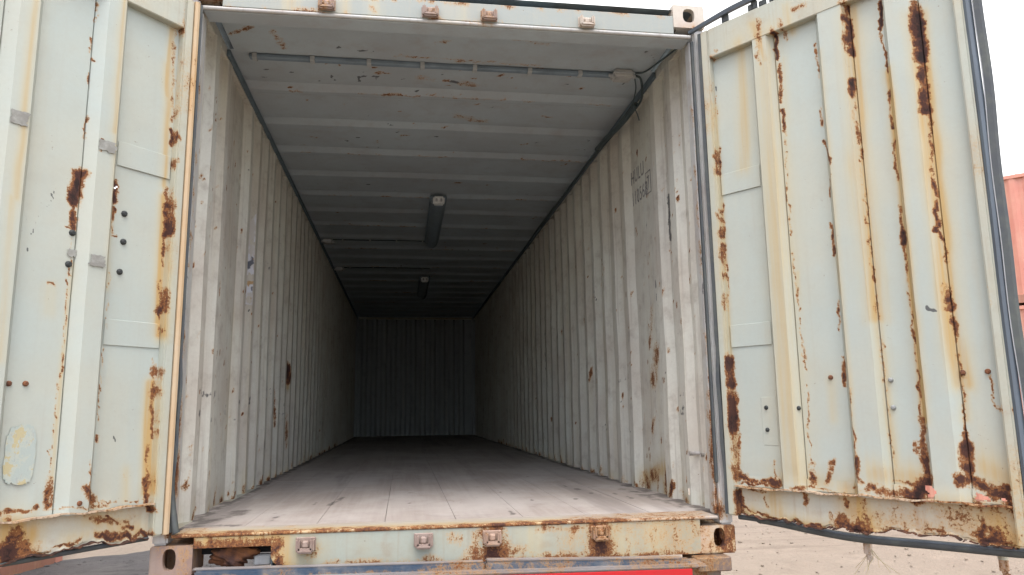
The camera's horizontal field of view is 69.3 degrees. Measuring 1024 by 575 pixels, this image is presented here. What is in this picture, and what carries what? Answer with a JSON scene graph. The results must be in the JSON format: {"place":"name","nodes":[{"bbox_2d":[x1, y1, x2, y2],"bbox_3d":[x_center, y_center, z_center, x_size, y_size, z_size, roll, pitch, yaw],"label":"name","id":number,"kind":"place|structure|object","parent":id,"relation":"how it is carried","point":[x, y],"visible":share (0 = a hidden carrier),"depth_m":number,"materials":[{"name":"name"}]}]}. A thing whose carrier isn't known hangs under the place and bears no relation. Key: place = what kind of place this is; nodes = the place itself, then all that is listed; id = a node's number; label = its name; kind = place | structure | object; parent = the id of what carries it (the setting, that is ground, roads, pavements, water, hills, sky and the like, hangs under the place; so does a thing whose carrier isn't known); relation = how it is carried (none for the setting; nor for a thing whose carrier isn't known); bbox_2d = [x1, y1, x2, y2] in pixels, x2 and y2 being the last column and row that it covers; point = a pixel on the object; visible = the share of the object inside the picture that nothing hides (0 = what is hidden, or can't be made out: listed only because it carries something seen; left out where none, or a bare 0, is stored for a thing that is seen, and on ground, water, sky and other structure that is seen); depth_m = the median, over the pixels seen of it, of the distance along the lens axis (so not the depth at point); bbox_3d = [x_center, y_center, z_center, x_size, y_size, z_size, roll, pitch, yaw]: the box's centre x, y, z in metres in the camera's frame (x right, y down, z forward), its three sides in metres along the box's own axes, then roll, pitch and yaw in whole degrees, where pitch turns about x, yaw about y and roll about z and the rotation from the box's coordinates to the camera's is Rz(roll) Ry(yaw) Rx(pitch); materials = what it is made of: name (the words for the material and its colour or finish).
{"place":"outdoors","nodes":[
{"label":"outdoors","id":0,"kind":"place"},
{"bbox_2d":[62,487,1023,574],"bbox_3d":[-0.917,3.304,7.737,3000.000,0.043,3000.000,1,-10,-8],"label":"ground","id":1,"kind":"structure","parent":0,"point":[829,554],"depth_m":9.92,"materials":[{"name":"beige sand"}]},
{"bbox_2d":[14,550,270,574],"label":"gravel","id":2,"kind":"structure","parent":1,"relation":"on","point":[97,566],"depth_m":9.81,"materials":[{"name":"grey gravel"}]},
{"bbox_2d":[0,556,62,574],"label":"stacked container","id":3,"kind":"object","parent":2,"relation":"on","point":[15,569],"visible":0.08,"depth_m":9.57,"materials":[{"name":"red metal"}]},
{"bbox_2d":[192,553,731,574],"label":"trailer","id":4,"kind":"object","parent":1,"relation":"on","point":[702,564],"visible":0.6,"depth_m":2.99,"materials":[{"name":"blue paint"}]},
{"bbox_2d":[0,0,1023,574],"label":"shipping container","id":5,"kind":"object","parent":4,"relation":"on","point":[306,282],"visible":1,"depth_m":3.35,"materials":[{"name":"metal"}]},
{"bbox_2d":[0,0,202,567],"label":"door","id":6,"kind":"structure","parent":5,"relation":"in","point":[97,97],"depth_m":2.79,"materials":[{"name":"paint"}]},
{"bbox_2d":[688,0,1023,574],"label":"door","id":7,"kind":"structure","parent":5,"relation":"in","point":[869,338],"depth_m":2.93,"materials":[{"name":"paint"}]},
{"bbox_2d":[854,549,899,574],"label":"dry grass","id":8,"kind":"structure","parent":1,"relation":"on","point":[877,557],"depth_m":2.87,"materials":[{"name":"plant"}]},
{"bbox_2d":[734,521,1019,574],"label":"loose stones","id":9,"kind":"object","parent":1,"relation":"on","point":[908,554],"visible":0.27,"depth_m":9.83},
{"bbox_2d":[925,485,1006,502],"bbox_3d":[12.158,3.420,13.481,12.190,1.295,2.438,-8,-12,38],"label":"stacked container","id":10,"kind":"object","parent":1,"relation":"on","point":[932,492],"visible":0.01,"depth_m":14.41,"materials":[{"name":"red metal"}]},
{"bbox_2d":[1018,305,1023,412],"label":"stacked container","id":11,"kind":"object","parent":10,"relation":"on","point":[1022,313],"depth_m":14.28,"materials":[{"name":"red metal"}]},
{"bbox_2d":[1003,173,1023,305],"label":"stacked container","id":12,"kind":"object","parent":11,"relation":"on","point":[1014,187],"visible":0.05,"depth_m":14.52,"materials":[{"name":"red metal"}]},
{"bbox_2d":[114,0,1023,188],"label":"sky","id":13,"kind":"structure","parent":0,"point":[1004,19],"materials":[{"name":"white"}]}
]}

